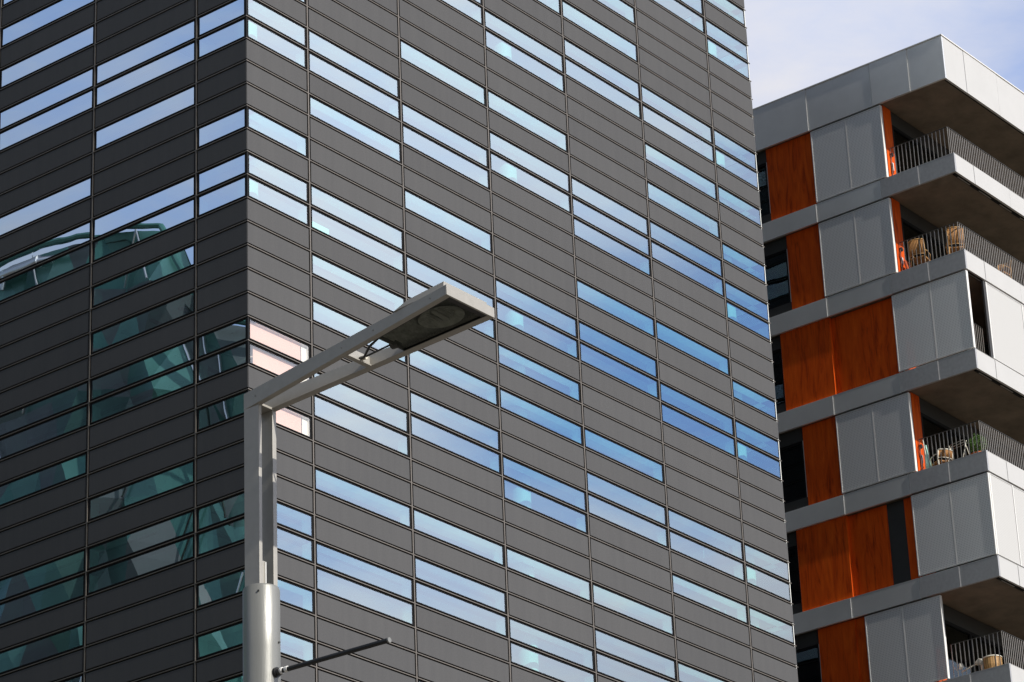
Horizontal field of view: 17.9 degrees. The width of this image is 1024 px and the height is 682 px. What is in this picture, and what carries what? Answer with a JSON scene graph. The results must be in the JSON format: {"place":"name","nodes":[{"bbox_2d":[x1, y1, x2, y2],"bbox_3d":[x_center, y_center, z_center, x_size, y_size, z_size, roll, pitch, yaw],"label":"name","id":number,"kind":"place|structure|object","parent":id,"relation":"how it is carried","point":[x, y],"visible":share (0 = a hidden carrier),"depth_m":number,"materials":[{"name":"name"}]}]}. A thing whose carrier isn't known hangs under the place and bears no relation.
{"place":"outdoors","nodes":[
{"label":"outdoors","id":0,"kind":"place"},
{"bbox_2d":[0,0,797,681],"bbox_3d":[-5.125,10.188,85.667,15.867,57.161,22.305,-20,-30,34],"label":"office tower","id":1,"kind":"structure","parent":0,"point":[212,212],"depth_m":81.79,"materials":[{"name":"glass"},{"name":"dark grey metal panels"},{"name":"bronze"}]},
{"bbox_2d":[0,625,83,673],"bbox_3d":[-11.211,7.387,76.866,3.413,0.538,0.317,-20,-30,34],"label":"window","id":2,"kind":"structure","parent":1,"relation":"in","point":[73,638],"depth_m":76.58,"materials":[{"name":"teal glass"}]},
{"bbox_2d":[0,575,84,624],"bbox_3d":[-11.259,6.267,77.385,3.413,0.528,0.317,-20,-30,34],"label":"window","id":3,"kind":"structure","parent":1,"relation":"in","point":[72,589],"depth_m":77.11,"materials":[{"name":"teal glass"}]},
{"bbox_2d":[0,550,85,600],"bbox_3d":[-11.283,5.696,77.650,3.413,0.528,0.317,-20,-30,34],"label":"window","id":4,"kind":"structure","parent":1,"relation":"in","point":[62,568],"depth_m":77.37,"materials":[{"name":"teal glass"}]},
{"bbox_2d":[0,453,86,505],"bbox_3d":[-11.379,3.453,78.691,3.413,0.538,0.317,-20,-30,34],"label":"window","id":5,"kind":"structure","parent":1,"relation":"in","point":[75,467],"depth_m":78.43,"materials":[{"name":"teal glass"}]},
{"bbox_2d":[0,406,87,459],"bbox_3d":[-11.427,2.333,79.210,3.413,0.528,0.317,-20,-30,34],"label":"window","id":6,"kind":"structure","parent":1,"relation":"in","point":[77,419],"depth_m":78.97,"materials":[{"name":"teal glass"}]},
{"bbox_2d":[0,382,87,436],"bbox_3d":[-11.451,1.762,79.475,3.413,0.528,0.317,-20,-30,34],"label":"window","id":7,"kind":"structure","parent":1,"relation":"in","point":[78,395],"depth_m":79.26,"materials":[{"name":"teal glass"}]},
{"bbox_2d":[0,222,90,279],"bbox_3d":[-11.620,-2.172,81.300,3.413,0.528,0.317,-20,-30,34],"label":"window","id":8,"kind":"structure","parent":1,"relation":"in","point":[80,235],"depth_m":81.12,"materials":[{"name":"blue glass"}]},
{"bbox_2d":[0,244,90,301],"bbox_3d":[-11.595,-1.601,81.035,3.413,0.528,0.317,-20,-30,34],"label":"window","id":9,"kind":"structure","parent":1,"relation":"in","point":[76,259],"depth_m":80.85,"materials":[{"name":"teal glass"}]},
{"bbox_2d":[0,177,91,235],"bbox_3d":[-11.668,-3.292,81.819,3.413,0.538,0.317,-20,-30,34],"label":"window","id":10,"kind":"structure","parent":1,"relation":"in","point":[73,194],"depth_m":81.66,"materials":[{"name":"blue glass"}]},
{"bbox_2d":[0,90,93,150],"bbox_3d":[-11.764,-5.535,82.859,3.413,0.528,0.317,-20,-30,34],"label":"window","id":11,"kind":"structure","parent":1,"relation":"in","point":[82,103],"depth_m":82.72,"materials":[{"name":"blue glass"}]},
{"bbox_2d":[0,68,93,129],"bbox_3d":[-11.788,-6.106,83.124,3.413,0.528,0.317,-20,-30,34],"label":"window","id":12,"kind":"structure","parent":1,"relation":"in","point":[84,81],"depth_m":82.99,"materials":[{"name":"blue glass"}]},
{"bbox_2d":[0,26,94,88],"bbox_3d":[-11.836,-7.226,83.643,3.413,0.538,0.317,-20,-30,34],"label":"window","id":13,"kind":"structure","parent":1,"relation":"in","point":[71,45],"depth_m":83.51,"materials":[{"name":"blue glass"}]},
{"bbox_2d":[1,0,94,46],"bbox_3d":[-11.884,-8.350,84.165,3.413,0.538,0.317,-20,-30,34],"label":"window","id":14,"kind":"structure","parent":1,"relation":"in","point":[62,8],"depth_m":84.21,"materials":[{"name":"blue glass"}]},
{"bbox_2d":[88,536,193,593],"bbox_3d":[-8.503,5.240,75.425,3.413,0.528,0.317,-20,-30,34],"label":"window","id":15,"kind":"structure","parent":1,"relation":"in","point":[177,552],"depth_m":75.30,"materials":[{"name":"teal glass"}]},
{"bbox_2d":[88,511,193,569],"bbox_3d":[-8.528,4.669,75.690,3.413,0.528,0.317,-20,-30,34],"label":"window","id":16,"kind":"structure","parent":1,"relation":"in","point":[182,525],"depth_m":75.56,"materials":[{"name":"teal glass"}]},
{"bbox_2d":[89,461,194,519],"bbox_3d":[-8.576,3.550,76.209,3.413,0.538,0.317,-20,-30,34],"label":"window","id":17,"kind":"structure","parent":1,"relation":"in","point":[180,476],"depth_m":76.08,"materials":[{"name":"teal glass"}]},
{"bbox_2d":[90,363,194,423],"bbox_3d":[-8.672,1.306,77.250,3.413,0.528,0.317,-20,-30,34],"label":"window","id":18,"kind":"structure","parent":1,"relation":"in","point":[184,377],"depth_m":77.12,"materials":[{"name":"teal glass"}]},
{"bbox_2d":[91,339,194,399],"bbox_3d":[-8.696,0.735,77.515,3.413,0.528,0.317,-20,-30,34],"label":"window","id":19,"kind":"structure","parent":1,"relation":"in","point":[181,354],"depth_m":77.39,"materials":[{"name":"teal glass"}]},
{"bbox_2d":[92,292,194,353],"bbox_3d":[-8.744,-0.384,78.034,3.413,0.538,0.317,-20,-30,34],"label":"window","id":20,"kind":"structure","parent":1,"relation":"in","point":[180,307],"depth_m":77.90,"materials":[{"name":"teal glass"}]},
{"bbox_2d":[92,245,194,306],"bbox_3d":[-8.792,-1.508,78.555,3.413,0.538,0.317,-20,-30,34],"label":"window","id":21,"kind":"structure","parent":1,"relation":"in","point":[183,259],"depth_m":78.43,"materials":[{"name":"teal glass"}]},
{"bbox_2d":[93,199,194,261],"bbox_3d":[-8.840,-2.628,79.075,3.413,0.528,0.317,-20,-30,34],"label":"window","id":22,"kind":"structure","parent":1,"relation":"in","point":[185,212],"depth_m":78.95,"materials":[{"name":"blue glass"}]},
{"bbox_2d":[94,176,194,238],"bbox_3d":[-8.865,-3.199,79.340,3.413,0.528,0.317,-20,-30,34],"label":"window","id":23,"kind":"structure","parent":1,"relation":"in","point":[185,189],"depth_m":79.20,"materials":[{"name":"blue glass"}]},
{"bbox_2d":[95,86,194,149],"bbox_3d":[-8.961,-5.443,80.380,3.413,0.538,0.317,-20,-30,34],"label":"window","id":24,"kind":"structure","parent":1,"relation":"in","point":[185,99],"depth_m":80.26,"materials":[{"name":"blue glass"}]},
{"bbox_2d":[96,42,195,105],"bbox_3d":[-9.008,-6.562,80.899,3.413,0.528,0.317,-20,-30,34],"label":"window","id":25,"kind":"structure","parent":1,"relation":"in","point":[185,55],"depth_m":80.77,"materials":[{"name":"blue glass"}]},
{"bbox_2d":[96,20,195,84],"bbox_3d":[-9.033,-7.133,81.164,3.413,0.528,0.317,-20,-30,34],"label":"window","id":26,"kind":"structure","parent":1,"relation":"in","point":[179,36],"depth_m":81.02,"materials":[{"name":"blue glass"}]},
{"bbox_2d":[198,319,245,357],"bbox_3d":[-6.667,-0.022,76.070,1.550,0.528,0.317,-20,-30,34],"label":"window","id":27,"kind":"structure","parent":1,"relation":"in","point":[234,333],"depth_m":75.97,"materials":[{"name":"teal glass"}]},
{"bbox_2d":[198,343,246,381],"bbox_3d":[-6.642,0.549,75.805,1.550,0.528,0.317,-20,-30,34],"label":"window","id":28,"kind":"structure","parent":1,"relation":"in","point":[232,358],"depth_m":75.69,"materials":[{"name":"teal glass"}]},
{"bbox_2d":[198,391,246,430],"bbox_3d":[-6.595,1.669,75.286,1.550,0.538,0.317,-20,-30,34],"label":"window","id":29,"kind":"structure","parent":1,"relation":"in","point":[232,407],"depth_m":75.19,"materials":[{"name":"teal glass"}]},
{"bbox_2d":[247,0,305,49],"bbox_3d":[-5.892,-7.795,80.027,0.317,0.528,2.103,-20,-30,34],"label":"window","id":30,"kind":"structure","parent":1,"relation":"in","point":[300,31],"depth_m":80.27,"materials":[{"name":"blue glass"}]},
{"bbox_2d":[248,108,306,157],"bbox_3d":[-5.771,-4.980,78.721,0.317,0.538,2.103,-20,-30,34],"label":"window","id":31,"kind":"structure","parent":1,"relation":"in","point":[301,141],"depth_m":78.97,"materials":[{"name":"blue glass"}]},
{"bbox_2d":[248,177,307,225],"bbox_3d":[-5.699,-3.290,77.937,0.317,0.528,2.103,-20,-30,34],"label":"window","id":32,"kind":"structure","parent":1,"relation":"in","point":[303,213],"depth_m":78.38,"materials":[{"name":"blue glass"}]},
{"bbox_2d":[248,153,307,204],"bbox_3d":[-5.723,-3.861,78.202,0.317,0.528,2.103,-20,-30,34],"label":"window","id":33,"kind":"structure","parent":1,"relation":"in","point":[302,187],"depth_m":78.45,"materials":[{"name":"blue glass"}]},
{"bbox_2d":[249,343,309,381],"bbox_3d":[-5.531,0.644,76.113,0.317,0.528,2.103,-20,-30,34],"label":"window","id":34,"kind":"structure","parent":1,"relation":"in","point":[267,362],"depth_m":75.87,"materials":[{"name":"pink glass"}]},
{"bbox_2d":[249,318,309,362],"bbox_3d":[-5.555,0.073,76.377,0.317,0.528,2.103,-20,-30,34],"label":"window","id":35,"kind":"structure","parent":1,"relation":"in","point":[259,333],"depth_m":76.37,"materials":[{"name":"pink glass"}]},
{"bbox_2d":[300,31,398,100],"bbox_3d":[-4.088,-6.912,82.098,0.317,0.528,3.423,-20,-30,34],"label":"window","id":36,"kind":"structure","parent":1,"relation":"in","point":[393,83],"depth_m":82.30,"materials":[{"name":"blue glass"}]},
{"bbox_2d":[302,186,402,252],"bbox_3d":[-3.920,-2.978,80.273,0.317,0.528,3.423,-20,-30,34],"label":"window","id":37,"kind":"structure","parent":1,"relation":"in","point":[397,235],"depth_m":80.47,"materials":[{"name":"blue glass"}]},
{"bbox_2d":[308,52,399,119],"bbox_3d":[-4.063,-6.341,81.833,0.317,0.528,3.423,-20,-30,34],"label":"window","id":38,"kind":"structure","parent":1,"relation":"in","point":[393,109],"depth_m":82.14,"materials":[{"name":"blue glass"}]},
{"bbox_2d":[309,96,400,162],"bbox_3d":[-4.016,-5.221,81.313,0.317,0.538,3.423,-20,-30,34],"label":"window","id":39,"kind":"structure","parent":1,"relation":"in","point":[394,147],"depth_m":81.52,"materials":[{"name":"blue glass"}]},
{"bbox_2d":[311,208,403,272],"bbox_3d":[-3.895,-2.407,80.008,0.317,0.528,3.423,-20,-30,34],"label":"window","id":40,"kind":"structure","parent":1,"relation":"in","point":[398,264],"depth_m":80.47,"materials":[{"name":"blue glass"}]},
{"bbox_2d":[311,254,404,312],"bbox_3d":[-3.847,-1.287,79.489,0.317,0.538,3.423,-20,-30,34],"label":"window","id":41,"kind":"structure","parent":1,"relation":"in","point":[397,300],"depth_m":79.59,"materials":[{"name":"blue glass"}]},
{"bbox_2d":[312,301,405,363],"bbox_3d":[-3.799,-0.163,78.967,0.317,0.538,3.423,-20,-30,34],"label":"window","id":42,"kind":"structure","parent":1,"relation":"in","point":[322,309],"depth_m":78.59,"materials":[{"name":"blue glass"}]},
{"bbox_2d":[313,373,407,434],"bbox_3d":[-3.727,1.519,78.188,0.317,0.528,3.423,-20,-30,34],"label":"window","id":43,"kind":"structure","parent":1,"relation":"in","point":[402,417],"depth_m":78.69,"materials":[{"name":"blue glass"}]},
{"bbox_2d":[313,396,408,456],"bbox_3d":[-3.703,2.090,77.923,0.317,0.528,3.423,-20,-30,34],"label":"window","id":44,"kind":"structure","parent":1,"relation":"in","point":[403,447],"depth_m":78.34,"materials":[{"name":"blue glass"}]},
{"bbox_2d":[314,468,410,527],"bbox_3d":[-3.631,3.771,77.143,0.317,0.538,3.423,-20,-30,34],"label":"window","id":45,"kind":"structure","parent":1,"relation":"in","point":[405,519],"depth_m":77.39,"materials":[{"name":"blue glass"}]},
{"bbox_2d":[315,543,412,600],"bbox_3d":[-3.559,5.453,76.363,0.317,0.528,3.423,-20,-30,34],"label":"window","id":46,"kind":"structure","parent":1,"relation":"in","point":[407,591],"depth_m":76.62,"materials":[{"name":"blue glass"}]},
{"bbox_2d":[316,568,413,625],"bbox_3d":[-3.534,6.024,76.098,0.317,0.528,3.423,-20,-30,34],"label":"window","id":47,"kind":"structure","parent":1,"relation":"in","point":[407,612],"depth_m":76.61,"materials":[{"name":"blue glass"}]},
{"bbox_2d":[400,40,485,105],"bbox_3d":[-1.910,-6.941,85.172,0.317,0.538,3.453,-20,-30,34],"label":"window","id":48,"kind":"structure","parent":1,"relation":"in","point":[479,91],"depth_m":85.37,"materials":[{"name":"blue glass"}]},
{"bbox_2d":[401,104,487,170],"bbox_3d":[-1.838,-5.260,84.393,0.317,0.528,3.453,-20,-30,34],"label":"window","id":49,"kind":"structure","parent":1,"relation":"in","point":[482,153],"depth_m":84.62,"materials":[{"name":"blue glass"}]},
{"bbox_2d":[402,125,488,188],"bbox_3d":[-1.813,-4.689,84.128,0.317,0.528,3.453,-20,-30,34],"label":"window","id":50,"kind":"structure","parent":1,"relation":"in","point":[483,178],"depth_m":84.48,"materials":[{"name":"clear glass"}]},
{"bbox_2d":[404,190,491,252],"bbox_3d":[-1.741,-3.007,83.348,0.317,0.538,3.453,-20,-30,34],"label":"window","id":51,"kind":"structure","parent":1,"relation":"in","point":[485,237],"depth_m":83.57,"materials":[{"name":"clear glass"}]},
{"bbox_2d":[406,256,493,307],"bbox_3d":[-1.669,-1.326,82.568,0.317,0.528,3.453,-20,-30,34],"label":"window","id":52,"kind":"structure","parent":1,"relation":"in","point":[410,262],"depth_m":82.52,"materials":[{"name":"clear glass"}]},
{"bbox_2d":[402,415,500,473],"bbox_3d":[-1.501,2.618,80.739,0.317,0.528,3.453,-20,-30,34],"label":"window","id":53,"kind":"structure","parent":1,"relation":"in","point":[494,461],"depth_m":81.13,"materials":[{"name":"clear glass"}]},
{"bbox_2d":[409,350,497,405],"bbox_3d":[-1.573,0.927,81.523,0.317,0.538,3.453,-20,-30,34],"label":"window","id":54,"kind":"structure","parent":1,"relation":"in","point":[491,390],"depth_m":81.82,"materials":[{"name":"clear glass"}]},
{"bbox_2d":[410,392,499,452],"bbox_3d":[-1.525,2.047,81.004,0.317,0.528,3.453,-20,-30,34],"label":"window","id":55,"kind":"structure","parent":1,"relation":"in","point":[493,435],"depth_m":81.26,"materials":[{"name":"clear glass"}]},
{"bbox_2d":[406,582,506,636],"bbox_3d":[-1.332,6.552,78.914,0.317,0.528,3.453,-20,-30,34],"label":"window","id":56,"kind":"structure","parent":1,"relation":"in","point":[501,625],"depth_m":79.42,"materials":[{"name":"clear glass"}]},
{"bbox_2d":[413,509,503,565],"bbox_3d":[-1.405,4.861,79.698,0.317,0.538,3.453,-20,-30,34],"label":"window","id":57,"kind":"structure","parent":1,"relation":"in","point":[498,550],"depth_m":79.94,"materials":[{"name":"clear glass"}]},
{"bbox_2d":[414,557,505,612],"bbox_3d":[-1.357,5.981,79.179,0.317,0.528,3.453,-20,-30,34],"label":"window","id":58,"kind":"structure","parent":1,"relation":"in","point":[500,600],"depth_m":79.44,"materials":[{"name":"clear glass"}]},
{"bbox_2d":[484,10,562,75],"bbox_3d":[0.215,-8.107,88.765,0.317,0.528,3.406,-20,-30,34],"label":"window","id":59,"kind":"structure","parent":1,"relation":"in","point":[557,59],"depth_m":88.99,"materials":[{"name":"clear glass"}]},
{"bbox_2d":[485,30,563,92],"bbox_3d":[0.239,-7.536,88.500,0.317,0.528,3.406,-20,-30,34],"label":"window","id":60,"kind":"structure","parent":1,"relation":"in","point":[558,83],"depth_m":88.88,"materials":[{"name":"clear glass"}]},
{"bbox_2d":[482,152,570,212],"bbox_3d":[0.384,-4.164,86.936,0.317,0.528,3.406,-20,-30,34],"label":"window","id":61,"kind":"structure","parent":1,"relation":"in","point":[565,202],"depth_m":87.29,"materials":[{"name":"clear glass"}]},
{"bbox_2d":[487,91,566,151],"bbox_3d":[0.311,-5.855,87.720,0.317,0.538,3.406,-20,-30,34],"label":"window","id":62,"kind":"structure","parent":1,"relation":"in","point":[561,138],"depth_m":87.93,"materials":[{"name":"blue glass"}]},
{"bbox_2d":[489,131,569,194],"bbox_3d":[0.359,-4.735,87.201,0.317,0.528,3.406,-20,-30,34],"label":"window","id":63,"kind":"structure","parent":1,"relation":"in","point":[563,178],"depth_m":87.41,"materials":[{"name":"blue glass"}]},
{"bbox_2d":[488,301,577,358],"bbox_3d":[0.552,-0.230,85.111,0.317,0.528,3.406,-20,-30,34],"label":"window","id":64,"kind":"structure","parent":1,"relation":"in","point":[572,348],"depth_m":85.47,"materials":[{"name":"blue glass"}]},
{"bbox_2d":[495,279,576,339],"bbox_3d":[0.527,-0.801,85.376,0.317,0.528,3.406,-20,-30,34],"label":"window","id":65,"kind":"structure","parent":1,"relation":"in","point":[570,323],"depth_m":85.60,"materials":[{"name":"blue glass"}]},
{"bbox_2d":[498,345,579,401],"bbox_3d":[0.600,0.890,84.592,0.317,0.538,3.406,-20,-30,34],"label":"window","id":66,"kind":"structure","parent":1,"relation":"in","point":[574,387],"depth_m":84.85,"materials":[{"name":"blue glass"}]},
{"bbox_2d":[499,389,582,444],"bbox_3d":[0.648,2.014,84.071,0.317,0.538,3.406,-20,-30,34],"label":"window","id":67,"kind":"structure","parent":1,"relation":"in","point":[576,430],"depth_m":84.31,"materials":[{"name":"blue glass"}]},
{"bbox_2d":[502,456,585,513],"bbox_3d":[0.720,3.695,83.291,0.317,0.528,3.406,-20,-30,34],"label":"window","id":68,"kind":"structure","parent":1,"relation":"in","point":[580,502],"depth_m":83.55,"materials":[{"name":"blue glass"}]},
{"bbox_2d":[503,479,586,533],"bbox_3d":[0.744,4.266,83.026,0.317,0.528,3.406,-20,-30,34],"label":"window","id":69,"kind":"structure","parent":1,"relation":"in","point":[581,522],"depth_m":83.55,"materials":[{"name":"blue glass"}]},
{"bbox_2d":[506,548,590,601],"bbox_3d":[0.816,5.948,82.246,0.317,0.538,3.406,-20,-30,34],"label":"window","id":70,"kind":"structure","parent":1,"relation":"in","point":[584,585],"depth_m":82.52,"materials":[{"name":"blue glass"}]},
{"bbox_2d":[509,618,593,670],"bbox_3d":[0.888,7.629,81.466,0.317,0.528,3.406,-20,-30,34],"label":"window","id":71,"kind":"structure","parent":1,"relation":"in","point":[588,657],"depth_m":81.76,"materials":[{"name":"blue glass"}]},
{"bbox_2d":[557,58,640,118],"bbox_3d":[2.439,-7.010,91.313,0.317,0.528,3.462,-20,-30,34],"label":"window","id":72,"kind":"structure","parent":1,"relation":"in","point":[635,110],"depth_m":91.63,"materials":[{"name":"blue glass"}]},
{"bbox_2d":[562,0,636,61],"bbox_3d":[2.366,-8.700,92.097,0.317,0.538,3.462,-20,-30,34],"label":"window","id":73,"kind":"structure","parent":1,"relation":"in","point":[631,48],"depth_m":92.33,"materials":[{"name":"blue glass"}]},
{"bbox_2d":[564,39,639,102],"bbox_3d":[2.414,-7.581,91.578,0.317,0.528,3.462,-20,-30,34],"label":"window","id":74,"kind":"structure","parent":1,"relation":"in","point":[633,86],"depth_m":91.81,"materials":[{"name":"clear glass"}]},
{"bbox_2d":[563,177,647,238],"bbox_3d":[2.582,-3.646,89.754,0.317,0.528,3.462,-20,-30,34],"label":"window","id":75,"kind":"structure","parent":1,"relation":"in","point":[642,222],"depth_m":89.99,"materials":[{"name":"blue glass"}]},
{"bbox_2d":[572,197,649,258],"bbox_3d":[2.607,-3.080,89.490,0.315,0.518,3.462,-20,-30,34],"label":"window","id":76,"kind":"structure","parent":1,"relation":"in","point":[643,246],"depth_m":89.95,"materials":[{"name":"blue glass"}]},
{"bbox_2d":[573,218,650,275],"bbox_3d":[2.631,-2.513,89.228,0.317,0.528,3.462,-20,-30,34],"label":"window","id":77,"kind":"structure","parent":1,"relation":"in","point":[645,266],"depth_m":89.68,"materials":[{"name":"blue glass"}]},
{"bbox_2d":[570,322,656,379],"bbox_3d":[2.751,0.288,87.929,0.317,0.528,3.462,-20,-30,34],"label":"window","id":78,"kind":"structure","parent":1,"relation":"in","point":[651,363],"depth_m":88.16,"materials":[{"name":"blue glass"}]},
{"bbox_2d":[576,280,654,336],"bbox_3d":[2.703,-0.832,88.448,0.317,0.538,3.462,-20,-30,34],"label":"window","id":79,"kind":"structure","parent":1,"relation":"in","point":[648,322],"depth_m":88.70,"materials":[{"name":"blue glass"}]},
{"bbox_2d":[579,343,658,398],"bbox_3d":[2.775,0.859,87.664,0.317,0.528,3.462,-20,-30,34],"label":"window","id":80,"kind":"structure","parent":1,"relation":"in","point":[652,388],"depth_m":88.10,"materials":[{"name":"blue glass"}]},
{"bbox_2d":[579,494,667,547],"bbox_3d":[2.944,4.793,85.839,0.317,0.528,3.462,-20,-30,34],"label":"window","id":81,"kind":"structure","parent":1,"relation":"in","point":[661,536],"depth_m":86.38,"materials":[{"name":"blue glass"}]},
{"bbox_2d":[584,428,663,482],"bbox_3d":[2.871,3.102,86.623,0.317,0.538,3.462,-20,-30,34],"label":"window","id":82,"kind":"structure","parent":1,"relation":"in","point":[657,468],"depth_m":86.88,"materials":[{"name":"blue glass"}]},
{"bbox_2d":[586,472,666,527],"bbox_3d":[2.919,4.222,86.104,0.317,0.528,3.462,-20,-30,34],"label":"window","id":83,"kind":"structure","parent":1,"relation":"in","point":[660,511],"depth_m":86.38,"materials":[{"name":"blue glass"}]},
{"bbox_2d":[592,584,672,634],"bbox_3d":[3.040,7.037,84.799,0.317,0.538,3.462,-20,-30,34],"label":"window","id":84,"kind":"structure","parent":1,"relation":"in","point":[667,622],"depth_m":85.10,"materials":[{"name":"blue glass"}]},
{"bbox_2d":[594,629,675,681],"bbox_3d":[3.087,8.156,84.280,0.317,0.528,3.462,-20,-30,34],"label":"window","id":85,"kind":"structure","parent":1,"relation":"in","point":[670,670],"depth_m":84.60,"materials":[{"name":"blue glass"}]},
{"bbox_2d":[633,86,712,145],"bbox_3d":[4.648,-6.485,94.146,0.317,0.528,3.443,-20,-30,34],"label":"window","id":86,"kind":"structure","parent":1,"relation":"in","point":[706,130],"depth_m":94.38,"materials":[{"name":"blue glass"}]},
{"bbox_2d":[644,143,716,199],"bbox_3d":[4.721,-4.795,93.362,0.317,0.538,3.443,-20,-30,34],"label":"window","id":87,"kind":"structure","parent":1,"relation":"in","point":[710,187],"depth_m":93.60,"materials":[{"name":"blue glass"}]},
{"bbox_2d":[642,221,721,278],"bbox_3d":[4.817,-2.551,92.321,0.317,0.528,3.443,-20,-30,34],"label":"window","id":88,"kind":"structure","parent":1,"relation":"in","point":[716,263],"depth_m":92.55,"materials":[{"name":"blue glass"}]},
{"bbox_2d":[647,182,718,238],"bbox_3d":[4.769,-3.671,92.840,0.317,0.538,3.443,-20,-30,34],"label":"window","id":89,"kind":"structure","parent":1,"relation":"in","point":[713,225],"depth_m":93.08,"materials":[{"name":"blue glass"}]},
{"bbox_2d":[643,241,723,296],"bbox_3d":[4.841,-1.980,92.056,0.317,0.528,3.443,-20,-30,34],"label":"window","id":90,"kind":"structure","parent":1,"relation":"in","point":[718,287],"depth_m":92.46,"materials":[{"name":"blue glass"}]},
{"bbox_2d":[656,321,729,375],"bbox_3d":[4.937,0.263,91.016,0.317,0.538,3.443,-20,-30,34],"label":"window","id":91,"kind":"structure","parent":1,"relation":"in","point":[723,361],"depth_m":91.27,"materials":[{"name":"blue glass"}]},
{"bbox_2d":[660,383,733,437],"bbox_3d":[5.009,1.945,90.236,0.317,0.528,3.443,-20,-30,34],"label":"window","id":92,"kind":"structure","parent":1,"relation":"in","point":[727,422],"depth_m":90.50,"materials":[{"name":"blue glass"}]},
{"bbox_2d":[661,404,734,456],"bbox_3d":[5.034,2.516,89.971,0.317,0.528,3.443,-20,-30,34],"label":"window","id":93,"kind":"structure","parent":1,"relation":"in","point":[729,446],"depth_m":90.48,"materials":[{"name":"blue glass"}]},
{"bbox_2d":[660,509,742,561],"bbox_3d":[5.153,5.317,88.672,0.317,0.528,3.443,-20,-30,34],"label":"window","id":94,"kind":"structure","parent":1,"relation":"in","point":[736,545],"depth_m":88.96,"materials":[{"name":"blue glass"}]},
{"bbox_2d":[669,531,744,580],"bbox_3d":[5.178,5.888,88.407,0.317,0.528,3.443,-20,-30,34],"label":"window","id":95,"kind":"structure","parent":1,"relation":"in","point":[738,570],"depth_m":89.01,"materials":[{"name":"blue glass"}]},
{"bbox_2d":[672,574,747,623],"bbox_3d":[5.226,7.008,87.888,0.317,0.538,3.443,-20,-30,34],"label":"window","id":96,"kind":"structure","parent":1,"relation":"in","point":[741,609],"depth_m":88.19,"materials":[{"name":"blue glass"}]},
{"bbox_2d":[673,34,1023,681],"bbox_3d":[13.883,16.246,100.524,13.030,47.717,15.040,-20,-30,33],"label":"apartment building","id":97,"kind":"structure","parent":0,"point":[905,565],"depth_m":99.56,"materials":[{"name":"concrete"}]},
{"bbox_2d":[756,151,770,223],"bbox_3d":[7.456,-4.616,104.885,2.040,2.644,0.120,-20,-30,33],"label":"window","id":98,"kind":"structure","parent":97,"relation":"in","point":[763,185],"depth_m":104.47,"materials":[{"name":"black glass"}]},
{"bbox_2d":[760,336,785,415],"bbox_3d":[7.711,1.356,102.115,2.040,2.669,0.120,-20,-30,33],"label":"window","id":99,"kind":"structure","parent":97,"relation":"in","point":[776,342],"depth_m":101.63,"materials":[{"name":"black glass"}]},
{"bbox_2d":[763,237,791,317],"bbox_3d":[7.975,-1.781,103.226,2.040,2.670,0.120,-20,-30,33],"label":"window","id":100,"kind":"structure","parent":97,"relation":"in","point":[775,252],"depth_m":102.95,"materials":[{"name":"black glass"}]},
{"bbox_2d":[748,428,808,512],"bbox_3d":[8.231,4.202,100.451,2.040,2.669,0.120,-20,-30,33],"label":"window","id":101,"kind":"structure","parent":97,"relation":"in","point":[791,447],"depth_m":100.27,"materials":[{"name":"black glass"}]},
{"bbox_2d":[756,532,802,614],"bbox_3d":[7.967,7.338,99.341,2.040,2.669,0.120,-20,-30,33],"label":"window","id":102,"kind":"structure","parent":97,"relation":"in","point":[762,581],"depth_m":99.10,"materials":[{"name":"black glass"}]},
{"bbox_2d":[786,630,821,681],"bbox_3d":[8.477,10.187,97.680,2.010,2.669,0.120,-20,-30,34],"label":"window","id":103,"kind":"structure","parent":97,"relation":"in","point":[807,645],"depth_m":97.61,"materials":[{"name":"black glass"}]},
{"bbox_2d":[908,238,930,266],"bbox_3d":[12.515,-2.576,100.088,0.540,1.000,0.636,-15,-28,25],"label":"balcony chair","id":104,"kind":"object","parent":97,"relation":"on","point":[913,244],"visible":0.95,"depth_m":100.00,"materials":[{"name":"wicker"}]},
{"bbox_2d":[890,111,950,172],"bbox_3d":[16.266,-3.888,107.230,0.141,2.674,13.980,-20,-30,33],"label":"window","id":105,"kind":"structure","parent":97,"relation":"in","point":[902,131],"depth_m":103.23,"materials":[{"name":"glass"}]},
{"bbox_2d":[900,204,1022,284],"bbox_3d":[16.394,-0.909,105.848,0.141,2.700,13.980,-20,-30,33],"label":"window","id":106,"kind":"structure","parent":97,"relation":"in","point":[913,225],"depth_m":102.10,"materials":[{"name":"glass"}]},
{"bbox_2d":[919,398,1023,469],"bbox_3d":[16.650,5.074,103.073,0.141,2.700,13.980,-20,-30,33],"label":"balcony","id":107,"kind":"structure","parent":97,"relation":"in","point":[934,420],"depth_m":99.44,"materials":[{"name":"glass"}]},
{"bbox_2d":[943,604,1023,679],"bbox_3d":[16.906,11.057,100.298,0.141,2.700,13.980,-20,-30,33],"label":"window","id":108,"kind":"structure","parent":97,"relation":"in","point":[959,627],"depth_m":96.64,"materials":[{"name":"glass"}]},
{"bbox_2d":[744,0,1023,108],"label":"sky","id":109,"kind":"structure","parent":0,"point":[795,45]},
{"label":"pavement","id":110,"kind":"structure","parent":0,"visible":0},
{"bbox_2d":[243,281,494,681],"bbox_3d":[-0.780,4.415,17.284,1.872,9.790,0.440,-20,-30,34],"label":"street lamp","id":111,"kind":"object","parent":110,"relation":"on","point":[443,310],"visible":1,"depth_m":19.14,"materials":[{"name":"metal"}]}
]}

